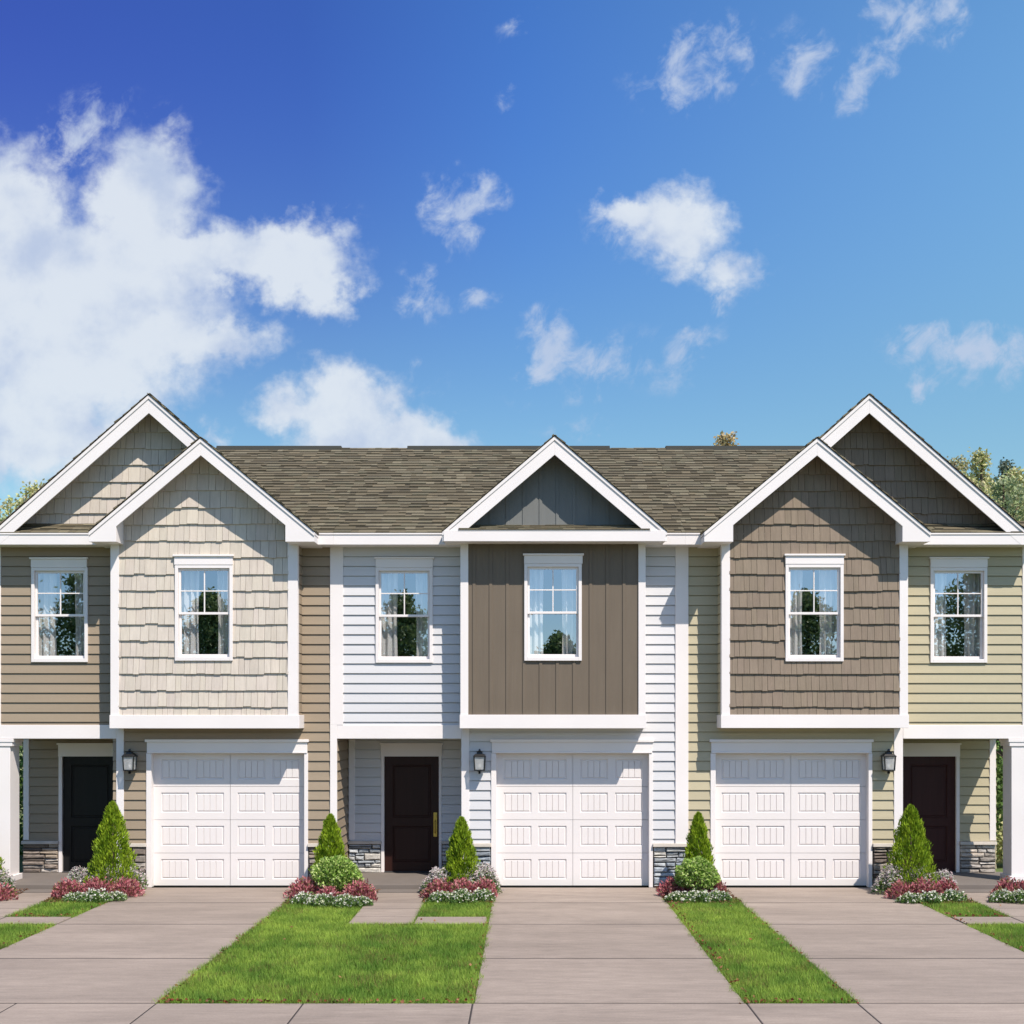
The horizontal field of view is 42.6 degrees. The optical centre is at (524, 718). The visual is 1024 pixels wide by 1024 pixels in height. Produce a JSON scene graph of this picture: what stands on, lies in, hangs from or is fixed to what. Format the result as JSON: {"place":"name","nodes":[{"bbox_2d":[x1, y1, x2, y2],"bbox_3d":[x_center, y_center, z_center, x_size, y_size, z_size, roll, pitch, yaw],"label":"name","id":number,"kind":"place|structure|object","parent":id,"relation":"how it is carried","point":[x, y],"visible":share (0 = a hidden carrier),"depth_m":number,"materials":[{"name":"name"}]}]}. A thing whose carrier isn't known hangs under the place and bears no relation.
{"place":"outdoors","nodes":[
{"label":"outdoors","id":0,"kind":"place"},
{"bbox_2d":[0,893,70,924],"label":"front walk","id":1,"kind":"structure","parent":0,"point":[24,900],"depth_m":19.44,"materials":[{"name":"concrete"}]},
{"bbox_2d":[0,888,290,1003],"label":"driveway","id":2,"kind":"structure","parent":0,"point":[179,922],"depth_m":16.36,"materials":[{"name":"concrete"}]},
{"bbox_2d":[350,893,486,923],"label":"front walk","id":3,"kind":"structure","parent":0,"point":[398,900],"depth_m":19.04,"materials":[{"name":"concrete"}]},
{"bbox_2d":[362,908,418,908],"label":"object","id":4,"kind":"object","parent":3,"relation":"on","point":[390,908],"visible":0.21,"depth_m":19.57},
{"bbox_2d":[2,744,1002,1003],"bbox_3d":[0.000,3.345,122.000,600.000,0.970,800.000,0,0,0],"label":"ground","id":5,"kind":"structure","parent":0,"point":[1000,866],"depth_m":22.20,"materials":[{"name":"soil"}]},
{"bbox_2d":[19,742,22,855],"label":"tall shrub","id":6,"kind":"object","parent":5,"relation":"on","point":[20,802],"visible":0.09,"depth_m":26.75,"materials":[{"name":"green plant"}]},
{"bbox_2d":[19,745,22,836],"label":"tall shrub","id":7,"kind":"object","parent":5,"relation":"on","point":[22,795],"visible":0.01,"depth_m":30.53,"materials":[{"name":"green plant"}]},
{"bbox_2d":[0,478,47,769],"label":"broadleaf tree","id":8,"kind":"object","parent":5,"relation":"on","point":[30,490],"visible":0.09,"depth_m":45.53,"materials":[{"name":"green plant"}]},
{"bbox_2d":[0,393,368,892],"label":"townhouse","id":9,"kind":"structure","parent":5,"relation":"on","point":[171,600],"depth_m":21.98,"materials":[{"name":"beige wood"}]},
{"bbox_2d":[29,557,88,661],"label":"window","id":10,"kind":"structure","parent":9,"relation":"in","point":[59,585],"depth_m":22.19,"materials":[{"name":"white glass"}]},
{"bbox_2d":[57,743,115,871],"bbox_3d":[-7.707,1.586,23.310,1.156,2.288,0.140,0,0,0],"label":"front door","id":11,"kind":"structure","parent":9,"relation":"in","point":[86,780],"depth_m":23.33,"materials":[{"name":"black paint"}]},
{"bbox_2d":[121,749,137,773],"bbox_3d":[-6.571,0.718,21.862,0.210,0.415,0.234,0,0,0],"label":"wall lantern","id":12,"kind":"object","parent":9,"relation":"attached to","point":[129,760],"depth_m":21.77,"materials":[{"name":"black metal"}]},
{"bbox_2d":[173,554,233,660],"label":"window","id":13,"kind":"structure","parent":9,"relation":"in","point":[203,582],"depth_m":21.73,"materials":[{"name":"clear glass"}]},
{"bbox_2d":[145,739,308,886],"bbox_3d":[-4.981,1.592,22.061,2.734,2.476,0.258,0,0,0],"label":"garage door","id":14,"kind":"structure","parent":9,"relation":"in","point":[220,812],"depth_m":22.12,"materials":[{"name":"white metal"}]},
{"bbox_2d":[303,893,340,906],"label":"white flower plant","id":15,"kind":"object","parent":5,"relation":"on","point":[325,899],"visible":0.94,"depth_m":19.68,"materials":[{"name":"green plant"}]},
{"bbox_2d":[333,434,687,892],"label":"townhouse","id":16,"kind":"structure","parent":5,"relation":"on","point":[517,616],"depth_m":21.98,"materials":[{"name":"white wood"}]},
{"bbox_2d":[374,557,433,662],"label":"window","id":17,"kind":"structure","parent":16,"relation":"in","point":[404,585],"depth_m":22.19,"materials":[{"name":"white glass"}]},
{"bbox_2d":[380,743,442,871],"bbox_3d":[-2.012,1.586,23.310,1.120,2.288,0.140,0,0,0],"label":"front door","id":18,"kind":"structure","parent":16,"relation":"in","point":[411,773],"depth_m":23.33,"materials":[{"name":"brown paint"}]},
{"bbox_2d":[473,749,485,773],"bbox_3d":[-0.754,0.718,21.862,0.210,0.415,0.234,0,0,0],"label":"wall lantern","id":19,"kind":"object","parent":16,"relation":"attached to","point":[479,757],"depth_m":21.77,"materials":[{"name":"black metal"}]},
{"bbox_2d":[523,553,583,660],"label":"window","id":20,"kind":"structure","parent":16,"relation":"in","point":[552,581],"depth_m":21.74,"materials":[{"name":"clear glass"}]},
{"bbox_2d":[490,739,653,886],"bbox_3d":[0.785,1.592,22.061,2.734,2.476,0.258,0,0,0],"label":"garage door","id":21,"kind":"structure","parent":16,"relation":"in","point":[565,812],"depth_m":22.12,"materials":[{"name":"white metal"}]},
{"bbox_2d":[0,897,1023,1004],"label":"grass","id":22,"kind":"structure","parent":5,"relation":"on","point":[359,946],"depth_m":15.62,"materials":[{"name":"green plant"}]},
{"bbox_2d":[711,431,739,445],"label":"broadleaf tree","id":23,"kind":"object","parent":5,"relation":"on","point":[721,440],"visible":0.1,"depth_m":51.92,"materials":[{"name":"green plant"}]},
{"bbox_2d":[656,393,1023,892],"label":"townhouse","id":24,"kind":"structure","parent":5,"relation":"on","point":[855,592],"depth_m":21.98,"materials":[{"name":"brown wood"}]},
{"bbox_2d":[709,739,873,886],"bbox_3d":[4.454,1.592,22.061,2.734,2.476,0.258,0,0,0],"label":"garage door","id":25,"kind":"structure","parent":24,"relation":"in","point":[784,812],"depth_m":22.12,"materials":[{"name":"white metal"}]},
{"bbox_2d":[784,554,845,661],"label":"window","id":26,"kind":"structure","parent":24,"relation":"in","point":[814,583],"depth_m":21.74,"materials":[{"name":"clear glass"}]},
{"bbox_2d":[881,749,896,773],"bbox_3d":[6.046,0.718,21.862,0.210,0.415,0.234,0,0,0],"label":"wall lantern","id":27,"kind":"object","parent":24,"relation":"attached to","point":[888,759],"depth_m":21.77,"materials":[{"name":"black metal"}]},
{"bbox_2d":[903,743,961,871],"bbox_3d":[7.196,1.586,23.310,1.053,2.288,0.140,0,0,0],"label":"front door","id":28,"kind":"structure","parent":24,"relation":"in","point":[931,771],"depth_m":23.33,"materials":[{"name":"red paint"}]},
{"bbox_2d":[929,557,988,662],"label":"window","id":29,"kind":"structure","parent":24,"relation":"in","point":[958,585],"depth_m":22.19,"materials":[{"name":"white glass"}]},
{"bbox_2d":[947,454,970,475],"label":"broadleaf tree","id":30,"kind":"object","parent":5,"relation":"on","point":[962,466],"visible":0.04,"depth_m":51.94,"materials":[{"name":"green plant"}]},
{"bbox_2d":[962,471,995,498],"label":"broadleaf tree","id":31,"kind":"object","parent":5,"relation":"on","point":[973,479],"visible":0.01,"depth_m":47.98,"materials":[{"name":"green plant"}]},
{"bbox_2d":[967,447,1001,506],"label":"broadleaf tree","id":32,"kind":"object","parent":5,"relation":"on","point":[978,461],"visible":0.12,"depth_m":49.80,"materials":[{"name":"green plant"}]},
{"bbox_2d":[995,814,1002,863],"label":"tall shrub","id":33,"kind":"object","parent":5,"relation":"on","point":[999,852],"visible":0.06,"depth_m":25.24,"materials":[{"name":"green plant"}]},
{"bbox_2d":[996,758,1002,849],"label":"tall shrub","id":34,"kind":"object","parent":5,"relation":"on","point":[999,788],"visible":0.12,"depth_m":27.61,"materials":[{"name":"green plant"}]},
{"bbox_2d":[996,741,1002,811],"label":"tall shrub","id":35,"kind":"object","parent":5,"relation":"on","point":[998,754],"visible":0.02,"depth_m":31.21,"materials":[{"name":"green plant"}]},
{"bbox_2d":[986,457,1015,762],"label":"pine tree","id":36,"kind":"object","parent":5,"relation":"on","point":[1003,466],"visible":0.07,"depth_m":55.87,"materials":[{"name":"green plant"}]},
{"bbox_2d":[990,473,1023,799],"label":"broadleaf tree","id":37,"kind":"object","parent":5,"relation":"on","point":[1008,496],"visible":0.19,"depth_m":43.85,"materials":[{"name":"green plant"}]},
{"bbox_2d":[999,466,1023,515],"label":"broadleaf tree","id":38,"kind":"object","parent":5,"relation":"on","point":[1015,473],"visible":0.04,"depth_m":52.62,"materials":[{"name":"green plant"}]},
{"bbox_2d":[999,483,1023,520],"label":"broadleaf tree","id":39,"kind":"object","parent":5,"relation":"on","point":[1018,506],"visible":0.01,"depth_m":45.51,"materials":[{"name":"green plant"}]},
{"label":"mulch bed","id":40,"kind":"structure","parent":5,"relation":"on","visible":0},
{"bbox_2d":[50,877,81,898],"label":"red leaf plant","id":41,"kind":"object","parent":40,"relation":"on","point":[63,887],"visible":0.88,"depth_m":20.65,"materials":[{"name":"plant"}]},
{"bbox_2d":[62,891,85,901],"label":"white flower plant","id":42,"kind":"object","parent":40,"relation":"on","point":[71,896],"visible":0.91,"depth_m":20.21,"materials":[{"name":"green plant"}]},
{"bbox_2d":[64,865,91,885],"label":"pale flower plant","id":43,"kind":"object","parent":40,"relation":"on","point":[79,875],"visible":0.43,"depth_m":21.17,"materials":[{"name":"white plant"}]},
{"bbox_2d":[76,887,112,902],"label":"white flower plant","id":44,"kind":"object","parent":40,"relation":"on","point":[95,895],"visible":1,"depth_m":20.14,"materials":[{"name":"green plant"}]},
{"bbox_2d":[78,876,113,893],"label":"red leaf plant","id":45,"kind":"object","parent":40,"relation":"on","point":[96,883],"visible":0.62,"depth_m":20.68,"materials":[{"name":"plant"}]},
{"bbox_2d":[91,866,120,883],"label":"pale flower plant","id":46,"kind":"object","parent":40,"relation":"on","point":[93,876],"visible":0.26,"depth_m":21.07,"materials":[{"name":"green plant"}]},
{"bbox_2d":[83,801,138,891],"bbox_3d":[-6.666,2.101,21.248,0.879,1.559,0.908,0,0,0],"label":"cone conifer","id":47,"kind":"object","parent":40,"relation":"on","point":[113,817],"visible":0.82,"depth_m":21.12,"materials":[{"name":"green plant"}]},
{"bbox_2d":[106,891,127,901],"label":"white flower plant","id":48,"kind":"object","parent":40,"relation":"on","point":[117,895],"visible":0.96,"depth_m":20.29,"materials":[{"name":"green plant"}]},
{"bbox_2d":[107,876,145,896],"bbox_3d":[-6.332,2.659,20.823,0.549,0.376,0.456,0,0,17],"label":"red leaf plant","id":49,"kind":"object","parent":40,"relation":"on","point":[127,885],"visible":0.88,"depth_m":20.78,"materials":[{"name":"plant"}]},
{"bbox_2d":[118,865,148,889],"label":"pale flower plant","id":50,"kind":"object","parent":40,"relation":"on","point":[140,877],"visible":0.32,"depth_m":21.30,"materials":[{"name":"white plant"}]},
{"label":"mulch bed","id":51,"kind":"structure","parent":5,"relation":"on","visible":0},
{"bbox_2d":[282,875,322,897],"bbox_3d":[-3.425,2.639,20.576,0.659,0.403,0.576,0,0,-25],"label":"red leaf plant","id":52,"kind":"object","parent":51,"relation":"on","point":[305,885],"visible":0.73,"depth_m":20.52,"materials":[{"name":"plant"}]},
{"bbox_2d":[289,891,316,904],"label":"white flower plant","id":53,"kind":"object","parent":51,"relation":"on","point":[301,897],"visible":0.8,"depth_m":19.90,"materials":[{"name":"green plant"}]},
{"bbox_2d":[311,885,341,897],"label":"red leaf plant","id":54,"kind":"object","parent":51,"relation":"on","point":[328,890],"visible":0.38,"depth_m":20.23,"materials":[{"name":"plant"}]},
{"bbox_2d":[307,813,349,891],"bbox_3d":[-3.152,2.208,21.350,0.766,1.345,0.764,0,0,0],"label":"cone conifer","id":55,"kind":"object","parent":51,"relation":"on","point":[331,831],"visible":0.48,"depth_m":21.25,"materials":[{"name":"green plant"}]},
{"bbox_2d":[310,854,364,891],"bbox_3d":[-2.968,2.504,20.719,0.878,0.726,0.892,0,0,0],"label":"round bush","id":56,"kind":"object","parent":51,"relation":"on","point":[327,868],"visible":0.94,"depth_m":20.50,"materials":[{"name":"green plant"}]},
{"bbox_2d":[341,878,377,900],"bbox_3d":[-2.561,2.651,20.358,0.605,0.379,0.480,0,0,0],"label":"red leaf plant","id":57,"kind":"object","parent":51,"relation":"on","point":[361,888],"visible":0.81,"depth_m":20.27,"materials":[{"name":"plant"}]},
{"bbox_2d":[356,895,373,905],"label":"white flower plant","id":58,"kind":"object","parent":51,"relation":"on","point":[365,900],"visible":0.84,"depth_m":19.79,"materials":[{"name":"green plant"}]},
{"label":"mulch bed","id":59,"kind":"structure","parent":5,"relation":"on","visible":0},
{"bbox_2d":[418,866,450,891],"bbox_3d":[-1.403,2.612,21.231,0.562,0.456,0.476,0,0,34],"label":"pale flower plant","id":60,"kind":"object","parent":59,"relation":"on","point":[435,872],"visible":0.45,"depth_m":21.16,"materials":[{"name":"white plant"}]},
{"bbox_2d":[418,877,453,897],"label":"red leaf plant","id":61,"kind":"object","parent":59,"relation":"on","point":[436,885],"visible":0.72,"depth_m":20.61,"materials":[{"name":"plant"}]},
{"bbox_2d":[425,890,450,902],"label":"white flower plant","id":62,"kind":"object","parent":59,"relation":"on","point":[441,895],"visible":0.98,"depth_m":20.12,"materials":[{"name":"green plant"}]},
{"bbox_2d":[441,816,479,887],"bbox_3d":[-1.027,2.229,21.350,0.733,1.302,0.739,0,0,0],"label":"cone conifer","id":63,"kind":"object","parent":59,"relation":"on","point":[456,863],"visible":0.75,"depth_m":21.22,"materials":[{"name":"green plant"}]},
{"bbox_2d":[445,888,477,903],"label":"white flower plant","id":64,"kind":"object","parent":59,"relation":"on","point":[460,895],"visible":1,"depth_m":20.04,"materials":[{"name":"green plant"}]},
{"bbox_2d":[447,876,476,892],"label":"red leaf plant","id":65,"kind":"object","parent":59,"relation":"on","point":[467,884],"visible":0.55,"depth_m":20.60,"materials":[{"name":"plant"}]},
{"bbox_2d":[470,887,495,901],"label":"white flower plant","id":66,"kind":"object","parent":59,"relation":"on","point":[483,895],"visible":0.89,"depth_m":20.24,"materials":[{"name":"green plant"}]},
{"bbox_2d":[470,876,497,897],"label":"red leaf plant","id":67,"kind":"object","parent":59,"relation":"on","point":[482,884],"visible":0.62,"depth_m":20.67,"materials":[{"name":"plant"}]},
{"bbox_2d":[468,862,503,893],"bbox_3d":[-0.652,2.574,21.222,0.650,0.515,0.494,0,0,0],"label":"pale flower plant","id":68,"kind":"object","parent":59,"relation":"on","point":[489,873],"visible":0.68,"depth_m":21.14,"materials":[{"name":"white plant"}]},
{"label":"mulch bed","id":69,"kind":"structure","parent":5,"relation":"on","visible":0},
{"bbox_2d":[655,876,681,895],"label":"red leaf plant","id":70,"kind":"object","parent":69,"relation":"on","point":[670,886],"visible":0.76,"depth_m":20.84,"materials":[{"name":"plant"}]},
{"bbox_2d":[663,890,689,901],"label":"white flower plant","id":71,"kind":"object","parent":69,"relation":"on","point":[677,895],"visible":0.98,"depth_m":20.21,"materials":[{"name":"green plant"}]},
{"bbox_2d":[679,879,710,893],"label":"red leaf plant","id":72,"kind":"object","parent":69,"relation":"on","point":[685,889],"visible":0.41,"depth_m":20.66,"materials":[{"name":"plant"}]},
{"bbox_2d":[682,888,711,902],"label":"white flower plant","id":73,"kind":"object","parent":69,"relation":"on","point":[694,896],"visible":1,"depth_m":20.11,"materials":[{"name":"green plant"}]},
{"bbox_2d":[674,855,721,889],"bbox_3d":[2.722,2.513,20.787,0.765,0.707,0.793,0,0,0],"label":"round bush","id":74,"kind":"object","parent":69,"relation":"on","point":[699,865],"visible":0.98,"depth_m":20.57,"materials":[{"name":"green plant"}]},
{"bbox_2d":[682,811,714,881],"bbox_3d":[2.821,2.187,21.306,0.670,1.386,0.680,0,0,0],"label":"cone conifer","id":75,"kind":"object","parent":69,"relation":"on","point":[697,838],"visible":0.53,"depth_m":21.20,"materials":[{"name":"green plant"}]},
{"bbox_2d":[703,880,730,894],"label":"red leaf plant","id":76,"kind":"object","parent":69,"relation":"on","point":[721,887],"visible":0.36,"depth_m":20.74,"materials":[{"name":"plant"}]},
{"bbox_2d":[709,888,732,901],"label":"white flower plant","id":77,"kind":"object","parent":69,"relation":"on","point":[716,894],"visible":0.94,"depth_m":20.21,"materials":[{"name":"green plant"}]},
{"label":"mulch bed","id":78,"kind":"structure","parent":5,"relation":"on","visible":0},
{"bbox_2d":[870,864,910,893],"bbox_3d":[5.896,2.583,21.155,0.606,0.500,0.514,0,0,33],"label":"pale flower plant","id":79,"kind":"object","parent":78,"relation":"on","point":[883,877],"visible":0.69,"depth_m":21.07,"materials":[{"name":"white plant"}]},
{"bbox_2d":[883,878,917,898],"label":"red leaf plant","id":80,"kind":"object","parent":78,"relation":"on","point":[899,887],"visible":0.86,"depth_m":20.54,"materials":[{"name":"plant"}]},
{"bbox_2d":[883,804,941,888],"bbox_3d":[6.246,2.127,21.256,0.932,1.506,0.971,0,0,0],"label":"cone conifer","id":81,"kind":"object","parent":78,"relation":"on","point":[905,835],"visible":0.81,"depth_m":21.10,"materials":[{"name":"green plant"}]},
{"bbox_2d":[906,864,936,888],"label":"pale flower plant","id":82,"kind":"object","parent":78,"relation":"on","point":[924,877],"visible":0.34,"depth_m":21.09,"materials":[{"name":"green plant"}]},
{"bbox_2d":[907,876,943,894],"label":"red leaf plant","id":83,"kind":"object","parent":78,"relation":"on","point":[921,884],"visible":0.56,"depth_m":20.51,"materials":[{"name":"plant"}]},
{"bbox_2d":[917,890,945,902],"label":"white flower plant","id":84,"kind":"object","parent":78,"relation":"on","point":[929,896],"visible":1,"depth_m":20.07,"materials":[{"name":"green plant"}]},
{"bbox_2d":[932,868,958,888],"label":"pale flower plant","id":85,"kind":"object","parent":78,"relation":"on","point":[946,874],"visible":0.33,"depth_m":21.20,"materials":[{"name":"white plant"}]},
{"bbox_2d":[936,876,958,893],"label":"red leaf plant","id":86,"kind":"object","parent":78,"relation":"on","point":[949,882],"visible":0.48,"depth_m":20.61,"materials":[{"name":"plant"}]},
{"bbox_2d":[941,889,967,901],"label":"white flower plant","id":87,"kind":"object","parent":78,"relation":"on","point":[949,895],"visible":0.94,"depth_m":20.22,"materials":[{"name":"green plant"}]},
{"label":"mulch bed","id":88,"kind":"structure","parent":5,"relation":"on","visible":0},
{"bbox_2d":[0,857,6,884],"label":"cone conifer","id":89,"kind":"object","parent":88,"relation":"on","point":[1,860],"visible":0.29,"depth_m":21.44,"materials":[{"name":"green plant"}]},
{"bbox_2d":[0,866,16,891],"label":"pale flower plant","id":90,"kind":"object","parent":88,"relation":"on","point":[4,878],"visible":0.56,"depth_m":21.08,"materials":[{"name":"white plant"}]},
{"bbox_2d":[0,882,18,900],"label":"red leaf plant","id":91,"kind":"object","parent":88,"relation":"on","point":[5,892],"visible":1,"depth_m":20.45,"materials":[{"name":"plant"}]},
{"bbox_2d":[0,1004,1023,1023],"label":"sidewalk","id":92,"kind":"structure","parent":0,"point":[517,1014],"depth_m":12.55,"materials":[{"name":"concrete"}]},
{"bbox_2d":[0,0,1023,516],"label":"sky","id":93,"kind":"structure","parent":0,"point":[344,223],"materials":[{"name":"blue"}]},
{"bbox_2d":[474,888,743,1003],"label":"driveway","id":94,"kind":"structure","parent":0,"point":[584,923],"depth_m":15.87,"materials":[{"name":"concrete"}]},
{"bbox_2d":[727,888,1023,1003],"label":"driveway","id":95,"kind":"structure","parent":0,"point":[839,922],"depth_m":16.29,"materials":[{"name":"concrete"}]},
{"bbox_2d":[894,891,923,903],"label":"white flower plant","id":96,"kind":"object","parent":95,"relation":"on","point":[908,896],"visible":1,"depth_m":20.07,"materials":[{"name":"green plant"}]},
{"bbox_2d":[952,893,1023,925],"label":"front walk","id":97,"kind":"structure","parent":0,"point":[1017,914],"depth_m":19.24,"materials":[{"name":"concrete"}]},
{"bbox_2d":[989,876,1020,896],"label":"red leaf plant","id":98,"kind":"object","parent":97,"relation":"on","point":[1009,883],"visible":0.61,"depth_m":20.62,"materials":[{"name":"plant"}]},
{"bbox_2d":[991,908,1023,908],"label":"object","id":99,"kind":"object","parent":97,"relation":"on","point":[1007,908],"visible":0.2,"depth_m":19.57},
{"bbox_2d":[988,888,1016,902],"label":"white flower plant","id":100,"kind":"object","parent":99,"relation":"on","point":[1000,896],"visible":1,"depth_m":20.12,"materials":[{"name":"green plant"}]},
{"bbox_2d":[1004,888,1023,903],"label":"white flower plant","id":101,"kind":"object","parent":97,"relation":"on","point":[1018,895],"visible":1,"depth_m":20.07,"materials":[{"name":"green plant"}]},
{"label":"mulch bed","id":102,"kind":"structure","parent":0,"visible":0},
{"bbox_2d":[10,886,978,904],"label":"mulch chips","id":103,"kind":"object","parent":102,"relation":"on","point":[286,902],"visible":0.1,"depth_m":20.23,"materials":[{"name":"brown wood"}]},
{"bbox_2d":[329,893,361,907],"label":"white flower plant","id":104,"kind":"object","parent":103,"relation":"on","point":[346,899],"visible":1,"depth_m":19.61,"materials":[{"name":"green plant"}]},
{"bbox_2d":[1009,879,1023,891],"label":"red leaf plant","id":105,"kind":"object","parent":102,"relation":"on","point":[1019,883],"visible":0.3,"depth_m":20.50,"materials":[{"name":"plant"}]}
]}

